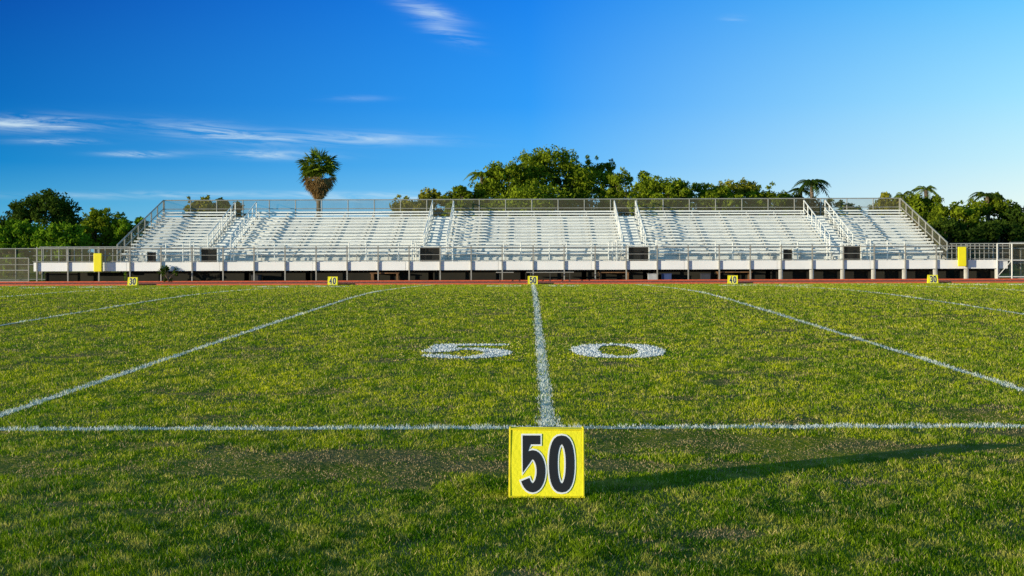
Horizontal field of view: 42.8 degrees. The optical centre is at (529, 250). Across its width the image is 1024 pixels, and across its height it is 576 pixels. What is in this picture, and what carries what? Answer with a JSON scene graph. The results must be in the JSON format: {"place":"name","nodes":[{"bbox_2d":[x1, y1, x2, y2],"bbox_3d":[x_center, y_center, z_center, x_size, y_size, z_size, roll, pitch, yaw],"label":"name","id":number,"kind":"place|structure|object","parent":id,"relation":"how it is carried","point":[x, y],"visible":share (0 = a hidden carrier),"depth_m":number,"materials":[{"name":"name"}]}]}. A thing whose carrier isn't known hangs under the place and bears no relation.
{"place":"outdoors","nodes":[
{"label":"outdoors","id":0,"kind":"place"},
{"bbox_2d":[0,252,1023,575],"bbox_3d":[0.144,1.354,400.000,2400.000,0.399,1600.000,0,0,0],"label":"ground","id":1,"kind":"structure","parent":0,"point":[672,438],"depth_m":10.23,"materials":[{"name":"plant"}]},
{"bbox_2d":[0,218,13,259],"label":"broadleaf tree","id":2,"kind":"object","parent":1,"relation":"on","point":[4,251],"visible":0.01,"depth_m":92.19,"materials":[{"name":"green plant"}]},
{"bbox_2d":[0,258,28,281],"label":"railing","id":3,"kind":"object","parent":1,"relation":"on","point":[16,270],"visible":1,"depth_m":67.18,"materials":[{"name":"metal"}]},
{"bbox_2d":[0,218,44,276],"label":"broadleaf tree","id":4,"kind":"object","parent":1,"relation":"on","point":[14,233],"visible":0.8,"depth_m":83.17,"materials":[{"name":"green plant"}]},
{"bbox_2d":[0,188,83,273],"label":"broadleaf tree","id":5,"kind":"object","parent":1,"relation":"on","point":[37,206],"visible":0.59,"depth_m":90.92,"materials":[{"name":"green plant"}]},
{"bbox_2d":[0,248,121,280],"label":"chain link fence","id":6,"kind":"object","parent":1,"relation":"on","point":[41,279],"visible":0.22,"depth_m":71.48,"materials":[{"name":"metal"}]},
{"bbox_2d":[26,220,98,271],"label":"broadleaf tree","id":7,"kind":"object","parent":1,"relation":"on","point":[53,235],"visible":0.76,"depth_m":82.08,"materials":[{"name":"green plant"}]},
{"bbox_2d":[80,207,130,271],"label":"broadleaf tree","id":8,"kind":"object","parent":1,"relation":"on","point":[95,221],"visible":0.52,"depth_m":87.06,"materials":[{"name":"green plant"}]},
{"bbox_2d":[109,216,149,274],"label":"broadleaf tree","id":9,"kind":"object","parent":1,"relation":"on","point":[126,227],"visible":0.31,"depth_m":85.71,"materials":[{"name":"green plant"}]},
{"bbox_2d":[127,277,138,285],"bbox_3d":[-18.244,1.404,60.100,0.455,0.387,0.260,0,0,1],"label":"yard marker","id":10,"kind":"object","parent":1,"relation":"on","point":[131,281],"visible":0.94,"depth_m":60.03,"materials":[{"name":"yellow plastic"}]},
{"bbox_2d":[156,265,178,281],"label":"shrub","id":11,"kind":"object","parent":1,"relation":"on","point":[164,271],"visible":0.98,"depth_m":66.75,"materials":[{"name":"green plant"}]},
{"bbox_2d":[182,194,212,216],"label":"broadleaf tree","id":12,"kind":"object","parent":1,"relation":"on","point":[201,206],"visible":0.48,"depth_m":95.32,"materials":[{"name":"green plant"}]},
{"bbox_2d":[210,197,245,216],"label":"broadleaf tree","id":13,"kind":"object","parent":1,"relation":"on","point":[223,206],"visible":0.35,"depth_m":93.62,"materials":[{"name":"green plant"}]},
{"bbox_2d":[251,275,261,280],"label":"equipment box","id":14,"kind":"object","parent":1,"relation":"on","point":[258,277],"visible":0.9,"depth_m":67.15,"materials":[{"name":"paint"}]},
{"bbox_2d":[295,146,342,216],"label":"fan palm tree","id":15,"kind":"object","parent":1,"relation":"on","point":[318,187],"visible":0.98,"depth_m":99.50,"materials":[{"name":"green plant"}]},
{"bbox_2d":[327,277,337,284],"bbox_3d":[-9.050,1.377,60.100,0.455,0.387,0.260,0,0,3],"label":"yard marker","id":16,"kind":"object","parent":1,"relation":"on","point":[332,280],"visible":0.99,"depth_m":60.02,"materials":[{"name":"yellow plastic"}]},
{"bbox_2d":[370,272,399,279],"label":"wooden table","id":17,"kind":"object","parent":1,"relation":"on","point":[396,273],"visible":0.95,"depth_m":67.16,"materials":[{"name":"brown wood"}]},
{"bbox_2d":[389,194,435,248],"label":"broadleaf tree","id":18,"kind":"object","parent":1,"relation":"on","point":[408,204],"visible":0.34,"depth_m":93.39,"materials":[{"name":"green plant"}]},
{"bbox_2d":[410,186,455,251],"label":"broadleaf tree","id":19,"kind":"object","parent":1,"relation":"on","point":[430,194],"visible":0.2,"depth_m":95.22,"materials":[{"name":"green plant"}]},
{"bbox_2d":[441,185,489,251],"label":"broadleaf tree","id":20,"kind":"object","parent":1,"relation":"on","point":[461,192],"visible":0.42,"depth_m":92.28,"materials":[{"name":"green plant"}]},
{"bbox_2d":[462,171,497,183],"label":"feather palm tree","id":21,"kind":"object","parent":1,"relation":"on","point":[483,175],"visible":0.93,"depth_m":94.61,"materials":[{"name":"green plant"}]},
{"bbox_2d":[467,160,539,215],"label":"broadleaf tree","id":22,"kind":"object","parent":1,"relation":"on","point":[506,174],"visible":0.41,"depth_m":94.34,"materials":[{"name":"green plant"}]},
{"bbox_2d":[11,233,1008,262],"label":"distant tree line","id":23,"kind":"object","parent":1,"relation":"on","point":[47,252],"visible":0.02,"depth_m":147.93,"materials":[{"name":"green plant"}]},
{"bbox_2d":[0,283,1023,430],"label":"field lines","id":24,"kind":"object","parent":1,"relation":"on","point":[542,399],"visible":0.59,"depth_m":12.44,"materials":[{"name":"paint"}]},
{"bbox_2d":[32,198,1008,280],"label":"bleachers","id":25,"kind":"object","parent":1,"relation":"on","point":[235,248],"visible":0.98,"depth_m":70.10,"materials":[{"name":"metal"}]},
{"bbox_2d":[94,253,101,271],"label":"yellow pad","id":26,"kind":"object","parent":25,"relation":"attached to","point":[97,262],"visible":1,"depth_m":66.70,"materials":[{"name":"yellow plastic"}]},
{"bbox_2d":[958,247,965,265],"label":"yellow pad","id":27,"kind":"object","parent":25,"relation":"attached to","point":[961,256],"visible":1,"depth_m":66.70,"materials":[{"name":"yellow plastic"}]},
{"bbox_2d":[474,180,580,215],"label":"broadleaf tree","id":28,"kind":"object","parent":1,"relation":"on","point":[551,192],"visible":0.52,"depth_m":90.81,"materials":[{"name":"green plant"}]},
{"bbox_2d":[528,276,537,283],"bbox_3d":[0.144,1.350,60.100,0.455,0.387,0.260,0,0,-1],"label":"yard marker","id":29,"kind":"object","parent":1,"relation":"on","point":[532,279],"visible":0.94,"depth_m":60.02,"materials":[{"name":"yellow plastic"}]},
{"bbox_2d":[509,426,584,497],"bbox_3d":[0.099,1.204,7.500,0.430,0.387,0.260,0,0,1],"label":"yard marker","id":30,"kind":"object","parent":1,"relation":"on","point":[546,462],"visible":0.99,"depth_m":7.42,"materials":[{"name":"yellow plastic"}]},
{"bbox_2d":[502,144,602,215],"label":"broadleaf tree","id":31,"kind":"object","parent":1,"relation":"on","point":[577,182],"visible":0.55,"depth_m":96.73,"materials":[{"name":"green plant"}]},
{"bbox_2d":[573,155,622,215],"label":"broadleaf tree","id":32,"kind":"object","parent":1,"relation":"on","point":[609,166],"visible":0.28,"depth_m":99.44,"materials":[{"name":"green plant"}]},
{"bbox_2d":[598,272,629,279],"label":"wooden table","id":33,"kind":"object","parent":1,"relation":"on","point":[600,276],"visible":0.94,"depth_m":67.16,"materials":[{"name":"brown wood"}]},
{"bbox_2d":[592,167,662,215],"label":"broadleaf tree","id":34,"kind":"object","parent":1,"relation":"on","point":[619,179],"visible":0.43,"depth_m":94.47,"materials":[{"name":"green plant"}]},
{"bbox_2d":[648,274,656,279],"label":"equipment box","id":35,"kind":"object","parent":1,"relation":"on","point":[652,276],"visible":0.88,"depth_m":67.15,"materials":[{"name":"paint"}]},
{"bbox_2d":[626,174,698,215],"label":"broadleaf tree","id":36,"kind":"object","parent":1,"relation":"on","point":[656,188],"visible":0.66,"depth_m":92.12,"materials":[{"name":"green plant"}]},
{"bbox_2d":[661,273,671,279],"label":"equipment box","id":37,"kind":"object","parent":1,"relation":"on","point":[666,276],"visible":0.91,"depth_m":67.15,"materials":[{"name":"paint"}]},
{"bbox_2d":[671,182,721,244],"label":"broadleaf tree","id":38,"kind":"object","parent":1,"relation":"on","point":[697,187],"visible":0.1,"depth_m":94.98,"materials":[{"name":"green plant"}]},
{"bbox_2d":[699,273,710,278],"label":"equipment box","id":39,"kind":"object","parent":1,"relation":"on","point":[704,275],"visible":0.9,"depth_m":67.15,"materials":[{"name":"paint"}]},
{"bbox_2d":[690,183,745,260],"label":"broadleaf tree","id":40,"kind":"object","parent":1,"relation":"on","point":[724,191],"visible":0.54,"depth_m":92.14,"materials":[{"name":"green plant"}]},
{"bbox_2d":[727,275,737,283],"bbox_3d":[9.338,1.322,60.100,0.455,0.387,0.260,0,0,3],"label":"yard marker","id":41,"kind":"object","parent":1,"relation":"on","point":[732,279],"visible":0.96,"depth_m":60.02,"materials":[{"name":"yellow plastic"}]},
{"bbox_2d":[716,271,751,278],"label":"wooden table","id":42,"kind":"object","parent":1,"relation":"on","point":[748,272],"visible":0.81,"depth_m":67.16,"materials":[{"name":"brown wood"}]},
{"bbox_2d":[707,177,772,260],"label":"broadleaf tree","id":43,"kind":"object","parent":1,"relation":"on","point":[744,186],"visible":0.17,"depth_m":96.02,"materials":[{"name":"green plant"}]},
{"bbox_2d":[744,181,795,215],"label":"broadleaf tree","id":44,"kind":"object","parent":1,"relation":"on","point":[764,202],"visible":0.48,"depth_m":93.32,"materials":[{"name":"green plant"}]},
{"bbox_2d":[771,192,824,214],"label":"broadleaf tree","id":45,"kind":"object","parent":1,"relation":"on","point":[790,202],"visible":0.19,"depth_m":95.85,"materials":[{"name":"green plant"}]},
{"bbox_2d":[788,188,809,250],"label":"feather palm tree","id":46,"kind":"object","parent":1,"relation":"on","point":[805,191],"visible":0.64,"depth_m":96.88,"materials":[{"name":"green plant"}]},
{"bbox_2d":[791,179,830,208],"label":"feather palm tree","id":47,"kind":"object","parent":1,"relation":"on","point":[809,183],"visible":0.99,"depth_m":95.87,"materials":[{"name":"green plant"}]},
{"bbox_2d":[813,197,862,214],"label":"broadleaf tree","id":48,"kind":"object","parent":1,"relation":"on","point":[838,203],"visible":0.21,"depth_m":95.81,"materials":[{"name":"green plant"}]},
{"bbox_2d":[867,191,916,216],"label":"broadleaf tree","id":49,"kind":"object","parent":1,"relation":"on","point":[882,204],"visible":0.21,"depth_m":95.40,"materials":[{"name":"green plant"}]},
{"bbox_2d":[888,191,911,206],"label":"feather palm tree","id":50,"kind":"object","parent":1,"relation":"on","point":[901,195],"visible":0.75,"depth_m":94.80,"materials":[{"name":"green plant"}]},
{"bbox_2d":[896,193,951,245],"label":"broadleaf tree","id":51,"kind":"object","parent":1,"relation":"on","point":[921,206],"visible":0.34,"depth_m":91.37,"materials":[{"name":"green plant"}]},
{"bbox_2d":[908,185,942,220],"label":"feather palm tree","id":52,"kind":"object","parent":1,"relation":"on","point":[925,190],"visible":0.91,"depth_m":92.90,"materials":[{"name":"green plant"}]},
{"bbox_2d":[927,275,937,282],"bbox_3d":[18.532,1.295,60.100,0.455,0.387,0.260,0,0,0],"label":"yard marker","id":53,"kind":"object","parent":1,"relation":"on","point":[932,278],"visible":0.97,"depth_m":60.02,"materials":[{"name":"yellow plastic"}]},
{"bbox_2d":[920,216,967,259],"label":"broadleaf tree","id":54,"kind":"object","parent":1,"relation":"on","point":[952,229],"visible":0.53,"depth_m":85.06,"materials":[{"name":"green plant"}]},
{"bbox_2d":[921,200,986,254],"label":"broadleaf tree","id":55,"kind":"object","parent":1,"relation":"on","point":[959,213],"visible":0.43,"depth_m":87.34,"materials":[{"name":"green plant"}]},
{"bbox_2d":[941,248,1023,277],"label":"chain link fence","id":56,"kind":"object","parent":1,"relation":"on","point":[1020,263],"visible":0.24,"depth_m":71.98,"materials":[{"name":"metal"}]},
{"bbox_2d":[967,192,1006,222],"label":"feather palm tree","id":57,"kind":"object","parent":1,"relation":"on","point":[988,195],"visible":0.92,"depth_m":89.86,"materials":[{"name":"green plant"}]},
{"bbox_2d":[961,192,1023,268],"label":"broadleaf tree","id":58,"kind":"object","parent":1,"relation":"on","point":[993,206],"visible":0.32,"depth_m":89.21,"materials":[{"name":"green plant"}]},
{"bbox_2d":[964,218,1023,272],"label":"broadleaf tree","id":59,"kind":"object","parent":1,"relation":"on","point":[997,231],"visible":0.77,"depth_m":84.29,"materials":[{"name":"green plant"}]},
{"bbox_2d":[996,201,1023,271],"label":"broadleaf tree","id":60,"kind":"object","parent":1,"relation":"on","point":[1014,214],"visible":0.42,"depth_m":88.04,"materials":[{"name":"green plant"}]},
{"bbox_2d":[997,243,1023,278],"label":"fence gate","id":61,"kind":"structure","parent":1,"relation":"on","point":[1011,261],"depth_m":66.88,"materials":[{"name":"grey metal"}]},
{"bbox_2d":[1009,242,1023,278],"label":"chain link fence","id":62,"kind":"object","parent":1,"relation":"on","point":[1013,261],"visible":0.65,"depth_m":67.58,"materials":[{"name":"metal"}]},
{"bbox_2d":[0,279,1023,285],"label":"running track","id":63,"kind":"structure","parent":0,"point":[408,282],"depth_m":64.64,"materials":[{"name":"rubber"}]},
{"bbox_2d":[527,272,573,280],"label":"team bench","id":64,"kind":"object","parent":63,"relation":"on","point":[550,273],"visible":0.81,"depth_m":66.16,"materials":[{"name":"metal"}]},
{"bbox_2d":[0,0,1023,253],"label":"sky","id":65,"kind":"structure","parent":0,"point":[129,107],"materials":[{"name":"blue"}]}
]}

